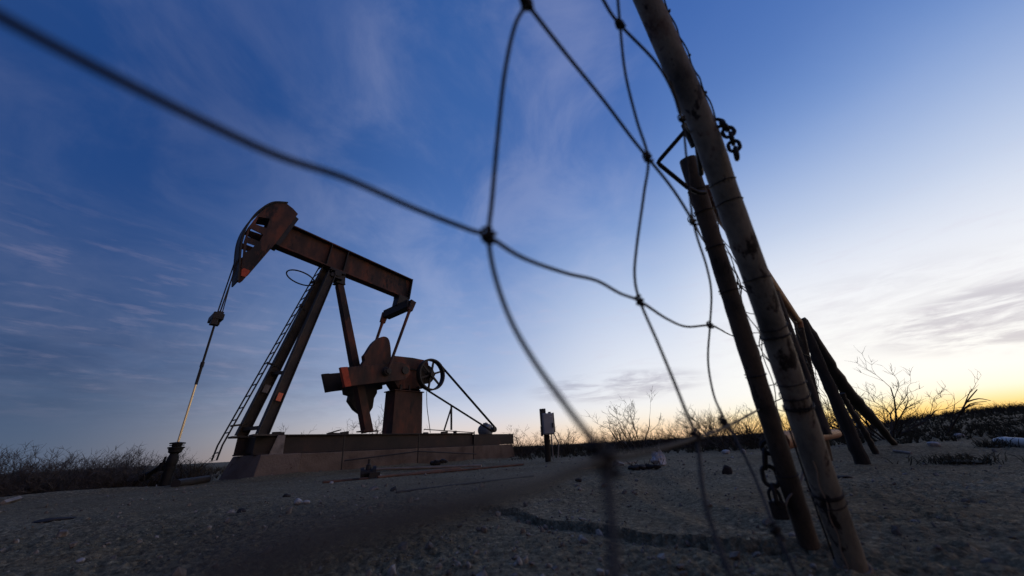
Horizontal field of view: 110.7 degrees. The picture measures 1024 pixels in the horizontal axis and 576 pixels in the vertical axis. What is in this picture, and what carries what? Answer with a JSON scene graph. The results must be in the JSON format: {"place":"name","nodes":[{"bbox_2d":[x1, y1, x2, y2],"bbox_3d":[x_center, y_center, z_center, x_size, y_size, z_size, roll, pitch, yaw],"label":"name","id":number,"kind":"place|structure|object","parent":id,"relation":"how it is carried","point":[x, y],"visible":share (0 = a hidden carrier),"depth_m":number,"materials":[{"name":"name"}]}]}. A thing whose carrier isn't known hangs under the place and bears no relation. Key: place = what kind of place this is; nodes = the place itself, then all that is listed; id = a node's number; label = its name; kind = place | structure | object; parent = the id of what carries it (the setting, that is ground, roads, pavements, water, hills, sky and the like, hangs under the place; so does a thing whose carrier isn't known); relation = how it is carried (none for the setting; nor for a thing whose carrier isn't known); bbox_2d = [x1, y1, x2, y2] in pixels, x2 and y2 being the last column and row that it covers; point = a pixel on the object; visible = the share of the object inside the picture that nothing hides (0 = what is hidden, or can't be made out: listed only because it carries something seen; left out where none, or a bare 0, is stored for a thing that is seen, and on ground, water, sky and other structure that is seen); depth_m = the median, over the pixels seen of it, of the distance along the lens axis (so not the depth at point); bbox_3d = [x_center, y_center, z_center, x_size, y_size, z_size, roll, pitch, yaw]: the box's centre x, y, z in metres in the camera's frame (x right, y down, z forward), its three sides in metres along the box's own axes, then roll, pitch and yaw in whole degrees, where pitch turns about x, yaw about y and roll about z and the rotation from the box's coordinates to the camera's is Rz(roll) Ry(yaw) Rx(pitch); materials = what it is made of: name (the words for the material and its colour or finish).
{"place":"outdoors","nodes":[
{"label":"outdoors","id":0,"kind":"place"},
{"bbox_2d":[0,496,21,504],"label":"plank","id":1,"kind":"object","parent":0,"point":[7,501],"visible":0.97,"depth_m":3.39,"materials":[{"name":"grey wood"}]},
{"bbox_2d":[197,464,218,480],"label":"bare bush","id":2,"kind":"object","parent":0,"point":[209,471],"visible":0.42,"depth_m":8.78,"materials":[{"name":"brown plant"}]},
{"bbox_2d":[0,410,1023,575],"bbox_3d":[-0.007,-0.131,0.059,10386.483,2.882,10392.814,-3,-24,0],"label":"ground","id":3,"kind":"structure","parent":0,"point":[883,549],"depth_m":1.50,"materials":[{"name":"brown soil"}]},
{"bbox_2d":[0,441,59,496],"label":"bare bush","id":4,"kind":"object","parent":3,"relation":"on","point":[7,473],"visible":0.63,"depth_m":4.17,"materials":[{"name":"brown plant"}]},
{"bbox_2d":[0,446,66,495],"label":"bare bush","id":5,"kind":"object","parent":3,"relation":"on","point":[34,460],"visible":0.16,"depth_m":4.57,"materials":[{"name":"brown plant"}]},
{"bbox_2d":[0,444,78,495],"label":"bare bush","id":6,"kind":"object","parent":3,"relation":"on","point":[31,471],"visible":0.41,"depth_m":4.36,"materials":[{"name":"brown plant"}]},
{"bbox_2d":[0,448,84,495],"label":"bare bush","id":7,"kind":"object","parent":3,"relation":"on","point":[40,481],"visible":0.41,"depth_m":4.37,"materials":[{"name":"brown plant"}]},
{"bbox_2d":[2,460,99,491],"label":"bare bush","id":8,"kind":"object","parent":3,"relation":"on","point":[53,468],"visible":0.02,"depth_m":4.99,"materials":[{"name":"brown plant"}]},
{"bbox_2d":[31,516,75,522],"bbox_3d":[-2.725,1.380,2.111,0.147,0.024,0.177,-21,-30,34],"label":"rock","id":9,"kind":"object","parent":3,"relation":"on","point":[45,520],"visible":0.89,"depth_m":2.07,"materials":[{"name":"grey stone"}]},
{"bbox_2d":[0,447,131,496],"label":"bare bush","id":10,"kind":"object","parent":3,"relation":"on","point":[51,487],"visible":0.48,"depth_m":4.38,"materials":[{"name":"brown plant"}]},
{"bbox_2d":[6,450,134,488],"bbox_3d":[-5.951,2.669,4.942,1.350,0.814,0.878,7,-26,-20],"label":"bare bush","id":11,"kind":"object","parent":3,"relation":"on","point":[90,466],"visible":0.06,"depth_m":5.04,"materials":[{"name":"brown plant"}]},
{"bbox_2d":[46,444,158,490],"bbox_3d":[-5.553,2.537,4.753,1.444,0.870,0.938,-14,-26,22],"label":"bare bush","id":12,"kind":"object","parent":3,"relation":"on","point":[92,483],"visible":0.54,"depth_m":4.71,"materials":[{"name":"brown plant"}]},
{"bbox_2d":[1,451,217,494],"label":"scrub","id":13,"kind":"object","parent":3,"relation":"on","point":[196,472],"visible":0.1,"depth_m":5.20,"materials":[{"name":"brown plant"}]},
{"bbox_2d":[63,454,160,486],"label":"bare bush","id":14,"kind":"object","parent":3,"relation":"on","point":[127,469],"visible":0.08,"depth_m":5.44,"materials":[{"name":"brown plant"}]},
{"bbox_2d":[60,444,189,488],"bbox_3d":[-5.458,2.648,5.031,1.254,0.822,1.409,1,-24,-8],"label":"bare bush","id":15,"kind":"object","parent":3,"relation":"on","point":[131,463],"visible":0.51,"depth_m":4.90,"materials":[{"name":"brown plant"}]},
{"bbox_2d":[102,446,189,484],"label":"bare bush","id":16,"kind":"object","parent":3,"relation":"on","point":[148,464],"visible":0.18,"depth_m":5.48,"materials":[{"name":"brown plant"}]},
{"bbox_2d":[127,442,185,486],"bbox_3d":[-5.298,2.623,5.132,1.046,0.676,0.194,-8,-25,10],"label":"wellhead","id":17,"kind":"object","parent":3,"relation":"on","point":[168,466],"visible":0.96,"depth_m":5.04,"materials":[{"name":"metal"}]},
{"bbox_2d":[150,452,202,482],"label":"bare bush","id":18,"kind":"object","parent":3,"relation":"on","point":[185,461],"visible":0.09,"depth_m":6.05,"materials":[{"name":"brown plant"}]},
{"bbox_2d":[171,475,210,486],"bbox_3d":[-4.243,2.569,4.703,0.100,0.097,0.936,6,-26,-19],"label":"steel pipe","id":19,"kind":"object","parent":3,"relation":"on","point":[189,481],"visible":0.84,"depth_m":4.57,"materials":[{"name":"metal"}]},
{"bbox_2d":[203,461,226,477],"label":"scrub","id":20,"kind":"object","parent":3,"relation":"on","point":[217,469],"visible":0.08,"depth_m":15.19,"materials":[{"name":"brown plant"}]},
{"bbox_2d":[237,508,245,512],"bbox_3d":[-1.532,1.265,2.009,0.050,0.029,0.038,-15,-27,25],"label":"rock","id":21,"kind":"object","parent":3,"relation":"on","point":[241,509],"visible":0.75,"depth_m":2.00,"materials":[{"name":"grey stone"}]},
{"bbox_2d":[294,498,302,504],"bbox_3d":[-1.391,1.387,2.302,0.052,0.038,0.040,2,-25,-11],"label":"rock","id":22,"kind":"object","parent":3,"relation":"on","point":[298,501],"visible":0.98,"depth_m":2.29,"materials":[{"name":"stone"}]},
{"bbox_2d":[219,444,514,479],"bbox_3d":[-2.341,3.811,7.723,1.036,0.552,6.412,-22,-30,36],"label":"concrete foundation","id":23,"kind":"object","parent":3,"relation":"on","point":[238,467],"visible":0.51,"depth_m":6.36,"materials":[{"name":"grey concrete"}]},
{"bbox_2d":[177,201,513,460],"bbox_3d":[-2.664,1.315,8.547,1.100,4.804,7.262,-22,-30,36],"label":"pump jack","id":24,"kind":"object","parent":23,"relation":"on","point":[404,380],"visible":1,"depth_m":7.36,"materials":[{"name":"metal"}]},
{"bbox_2d":[360,459,379,478],"bbox_3d":[-1.737,2.227,4.343,0.230,0.230,0.190,6,-26,-20],"label":"pipe valve","id":25,"kind":"object","parent":3,"relation":"on","point":[370,472],"visible":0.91,"depth_m":4.29,"materials":[{"name":"metal"}]},
{"bbox_2d":[335,404,430,433],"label":"bare bush","id":26,"kind":"object","parent":3,"relation":"on","point":[376,428],"visible":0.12,"depth_m":11.23,"materials":[{"name":"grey plant"}]},
{"bbox_2d":[341,431,475,469],"bbox_3d":[-1.932,3.379,7.342,0.044,0.749,3.226,-22,-30,36],"label":"pipe railing","id":27,"kind":"object","parent":3,"relation":"on","point":[418,451],"visible":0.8,"depth_m":7.17,"materials":[{"name":"metal"}]},
{"bbox_2d":[377,467,460,477],"bbox_3d":[-1.207,2.535,4.876,0.032,0.041,1.646,-15,-27,25],"label":"steel pipe","id":28,"kind":"object","parent":3,"relation":"on","point":[389,475],"visible":0.72,"depth_m":4.67,"materials":[{"name":"metal"}]},
{"bbox_2d":[322,463,523,482],"bbox_3d":[-0.953,2.545,4.908,3.120,0.042,0.030,19,-32,-39],"label":"steel pipe","id":29,"kind":"object","parent":3,"relation":"on","point":[419,473],"visible":0.84,"depth_m":4.83,"materials":[{"name":"metal"}]},
{"bbox_2d":[364,464,481,470],"bbox_3d":[-1.553,3.064,6.030,2.125,0.063,0.044,-7,-24,8],"label":"steel pipe","id":30,"kind":"object","parent":3,"relation":"on","point":[423,467],"visible":0.81,"depth_m":6.00,"materials":[{"name":"metal"}]},
{"bbox_2d":[430,459,447,464],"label":"dirt clump","id":31,"kind":"object","parent":3,"relation":"on","point":[438,462],"visible":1,"depth_m":6.96,"materials":[{"name":"soil"}]},
{"bbox_2d":[396,475,533,492],"bbox_3d":[-0.336,1.775,3.225,1.538,0.028,0.018,19,-32,-40],"label":"steel pipe","id":32,"kind":"object","parent":3,"relation":"on","point":[409,490],"visible":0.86,"depth_m":3.15,"materials":[{"name":"metal"}]},
{"bbox_2d":[506,425,543,457],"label":"bare bush","id":33,"kind":"object","parent":3,"relation":"on","point":[525,451],"visible":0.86,"depth_m":9.90,"materials":[{"name":"brown plant"}]},
{"bbox_2d":[539,409,558,461],"bbox_3d":[0.678,2.772,6.439,0.289,1.107,0.227,-19,-29,31],"label":"electrical box","id":34,"kind":"object","parent":3,"relation":"on","point":[547,424],"visible":1,"depth_m":6.48,"materials":[{"name":"grey metal"}]},
{"bbox_2d":[530,431,570,452],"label":"bare bush","id":35,"kind":"object","parent":3,"relation":"on","point":[550,443],"visible":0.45,"depth_m":11.34,"materials":[{"name":"brown plant"}]},
{"bbox_2d":[550,426,581,454],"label":"bare bush","id":36,"kind":"object","parent":3,"relation":"on","point":[564,446],"visible":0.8,"depth_m":10.76,"materials":[{"name":"brown plant"}]},
{"bbox_2d":[567,426,610,447],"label":"bare bush","id":37,"kind":"object","parent":3,"relation":"on","point":[595,438],"visible":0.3,"depth_m":9.49,"materials":[{"name":"brown plant"}]},
{"bbox_2d":[597,424,638,451],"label":"bare bush","id":38,"kind":"object","parent":3,"relation":"on","point":[618,439],"visible":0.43,"depth_m":10.57,"materials":[{"name":"brown plant"}]},
{"bbox_2d":[584,388,663,451],"bbox_3d":[3.038,3.607,9.508,2.185,1.676,3.257,-22,-31,36],"label":"bare bush","id":39,"kind":"object","parent":3,"relation":"on","point":[625,435],"visible":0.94,"depth_m":9.12,"materials":[{"name":"brown plant"}]},
{"bbox_2d":[625,423,662,447],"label":"bare bush","id":40,"kind":"object","parent":3,"relation":"on","point":[651,438],"visible":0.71,"depth_m":10.84,"materials":[{"name":"brown plant"}]},
{"bbox_2d":[626,459,663,469],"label":"dirt clump","id":41,"kind":"object","parent":3,"relation":"on","point":[643,467],"visible":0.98,"depth_m":3.67,"materials":[{"name":"brown soil"}]},
{"bbox_2d":[650,451,665,465],"bbox_3d":[1.655,1.913,4.002,0.152,0.204,0.138,13,-29,-31],"label":"plastic bag","id":42,"kind":"object","parent":3,"relation":"on","point":[660,456],"visible":0.81,"depth_m":3.97,"materials":[{"name":"white plastic"}]},
{"bbox_2d":[649,424,681,449],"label":"bare bush","id":43,"kind":"object","parent":3,"relation":"on","point":[668,437],"visible":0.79,"depth_m":9.78,"materials":[{"name":"brown plant"}]},
{"bbox_2d":[649,416,711,448],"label":"bare bush","id":44,"kind":"object","parent":3,"relation":"on","point":[675,432],"visible":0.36,"depth_m":10.16,"materials":[{"name":"brown plant"}]},
{"bbox_2d":[501,423,877,455],"bbox_3d":[11.220,8.591,20.629,26.363,0.796,27.303,-3,-24,0],"label":"scrub","id":45,"kind":"object","parent":3,"relation":"on","point":[582,447],"visible":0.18,"depth_m":12.25,"materials":[{"name":"brown plant"}]},
{"bbox_2d":[661,410,726,450],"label":"bare bush","id":46,"kind":"object","parent":3,"relation":"on","point":[706,442],"visible":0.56,"depth_m":7.88,"materials":[{"name":"brown plant"}]},
{"bbox_2d":[674,410,730,448],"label":"bare bush","id":47,"kind":"object","parent":3,"relation":"on","point":[717,442],"visible":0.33,"depth_m":8.61,"materials":[{"name":"brown plant"}]},
{"bbox_2d":[676,404,750,450],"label":"bare bush","id":48,"kind":"object","parent":3,"relation":"on","point":[724,431],"visible":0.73,"depth_m":7.32,"materials":[{"name":"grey plant"}]},
{"bbox_2d":[721,449,729,453],"bbox_3d":[3.364,2.585,5.561,0.107,0.089,0.108,-3,-24,0],"label":"rock","id":49,"kind":"object","parent":3,"relation":"on","point":[725,451],"visible":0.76,"depth_m":5.53,"materials":[{"name":"stone"}]},
{"bbox_2d":[722,465,732,474],"bbox_3d":[1.885,1.601,3.104,0.088,0.098,0.062,-15,-27,25],"label":"rock","id":50,"kind":"object","parent":3,"relation":"on","point":[727,469],"visible":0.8,"depth_m":3.08,"materials":[{"name":"stone"}]},
{"bbox_2d":[703,407,761,445],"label":"bare bush","id":51,"kind":"object","parent":3,"relation":"on","point":[753,431],"visible":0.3,"depth_m":8.63,"materials":[{"name":"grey plant"}]},
{"bbox_2d":[709,405,764,448],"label":"bare bush","id":52,"kind":"object","parent":3,"relation":"on","point":[752,441],"visible":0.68,"depth_m":7.52,"materials":[{"name":"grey plant"}]},
{"bbox_2d":[656,131,841,550],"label":"gate","id":53,"kind":"structure","parent":3,"relation":"on","point":[779,442],"depth_m":0.92,"materials":[{"name":"black wood"}]},
{"bbox_2d":[759,439,779,505],"bbox_3d":[0.666,0.463,0.895,0.070,0.160,0.040,-9,-25,13],"label":"hanging chain","id":54,"kind":"object","parent":53,"relation":"hanging from","point":[765,466],"visible":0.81,"depth_m":0.90,"materials":[{"name":"black metal"}]},
{"bbox_2d":[767,487,789,519],"bbox_3d":[0.649,0.527,0.868,0.034,0.069,0.018,-16,-27,27],"label":"padlock","id":55,"kind":"object","parent":54,"relation":"hanging from","point":[780,512],"visible":1,"depth_m":0.86,"materials":[{"name":"black metal"}]},
{"bbox_2d":[633,0,873,573],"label":"fence pole","id":56,"kind":"object","parent":3,"relation":"on","point":[704,138],"visible":0.99,"depth_m":0.76,"materials":[{"name":"brown wood"}]},
{"bbox_2d":[0,0,797,575],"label":"wire fence","id":57,"kind":"object","parent":56,"relation":"attached to","point":[308,546],"visible":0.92,"depth_m":0.11,"materials":[{"name":"black metal"}]},
{"bbox_2d":[716,118,741,161],"bbox_3d":[0.461,-0.323,0.759,0.036,0.130,0.031,-3,-24,0],"label":"hanging chain","id":58,"kind":"object","parent":56,"relation":"hanging from","point":[726,127],"visible":0.98,"depth_m":0.75,"materials":[{"name":"black metal"}]},
{"bbox_2d":[779,403,836,430],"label":"bare bush","id":59,"kind":"object","parent":3,"relation":"on","point":[788,424],"visible":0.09,"depth_m":7.26,"materials":[{"name":"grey plant"}]},
{"bbox_2d":[802,318,870,464],"bbox_3d":[2.891,0.911,3.209,0.103,1.326,0.126,19,-32,-40],"label":"fence post","id":60,"kind":"object","parent":3,"relation":"on","point":[857,451],"visible":0.82,"depth_m":3.13,"materials":[{"name":"brown wood"}]},
{"bbox_2d":[836,475,853,477],"bbox_3d":[2.137,1.218,2.282,0.106,0.022,0.088,-3,-24,0],"label":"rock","id":61,"kind":"object","parent":3,"relation":"on","point":[843,476],"visible":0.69,"depth_m":2.26,"materials":[{"name":"grey stone"}]},
{"bbox_2d":[801,317,897,444],"bbox_3d":[3.489,1.001,3.657,1.205,1.313,0.133,11,-28,-29],"label":"fence post","id":62,"kind":"object","parent":3,"relation":"on","point":[859,405],"visible":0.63,"depth_m":3.53,"materials":[{"name":"wood"}]},
{"bbox_2d":[822,384,887,439],"bbox_3d":[7.373,2.783,7.812,2.345,1.206,1.574,2,-25,-11],"label":"bare bush","id":63,"kind":"object","parent":3,"relation":"on","point":[850,415],"visible":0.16,"depth_m":7.49,"materials":[{"name":"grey plant"}]},
{"bbox_2d":[839,392,879,453],"bbox_3d":[3.314,1.310,3.367,0.269,0.614,0.064,9,-27,-25],"label":"fence post","id":64,"kind":"object","parent":3,"relation":"on","point":[865,433],"visible":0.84,"depth_m":3.35,"materials":[{"name":"wood"}]},
{"bbox_2d":[814,346,983,443],"bbox_3d":[6.681,2.007,6.544,2.761,1.838,2.168,8,-26,-22],"label":"mesquite bush","id":65,"kind":"object","parent":3,"relation":"on","point":[893,429],"visible":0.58,"depth_m":6.30,"materials":[{"name":"brown plant"}]},
{"bbox_2d":[893,450,912,453],"bbox_3d":[3.563,1.498,3.230,0.024,0.040,0.149,-2,-24,-2],"label":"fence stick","id":66,"kind":"object","parent":3,"relation":"on","point":[900,451],"visible":0.98,"depth_m":3.22,"materials":[{"name":"grey wood"}]},
{"bbox_2d":[927,441,940,446],"bbox_3d":[4.100,1.523,3.440,0.094,0.058,0.081,-17,-28,28],"label":"rock","id":67,"kind":"object","parent":3,"relation":"on","point":[933,444],"visible":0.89,"depth_m":3.42,"materials":[{"name":"stone"}]},
{"bbox_2d":[891,389,990,438],"bbox_3d":[6.056,1.883,5.027,0.190,0.752,1.105,15,-30,-35],"label":"bush","id":68,"kind":"object","parent":3,"relation":"on","point":[963,408],"visible":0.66,"depth_m":4.90,"materials":[{"name":"brown plant"}]},
{"bbox_2d":[869,399,1023,429],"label":"scrub","id":69,"kind":"object","parent":3,"relation":"on","point":[1018,407],"visible":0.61,"depth_m":16.31,"materials":[{"name":"brown plant"}]},
{"bbox_2d":[881,450,1023,465],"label":"grass tuft","id":70,"kind":"object","parent":3,"relation":"on","point":[958,459],"visible":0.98,"depth_m":2.69,"materials":[{"name":"brown plant"}]},
{"bbox_2d":[969,435,1019,447],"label":"grass tuft","id":71,"kind":"object","parent":3,"relation":"on","point":[994,444],"visible":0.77,"depth_m":3.26,"materials":[{"name":"brown plant"}]},
{"bbox_2d":[1001,437,1023,446],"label":"plastic pipe","id":72,"kind":"object","parent":3,"relation":"on","point":[1015,441],"visible":0.64,"depth_m":3.23,"materials":[{"name":"white plastic"}]},
{"bbox_2d":[0,0,1023,472],"label":"sky","id":73,"kind":"structure","parent":0,"point":[879,171],"materials":[{"name":"blue"}]},
{"bbox_2d":[509,436,876,460],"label":"dry grass","id":74,"kind":"structure","parent":0,"point":[676,449],"depth_m":8.07,"materials":[{"name":"brown plant"}]},
{"bbox_2d":[883,411,1023,443],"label":"dry grass","id":75,"kind":"structure","parent":0,"point":[916,436],"depth_m":5.82,"materials":[{"name":"brown plant"}]}
]}

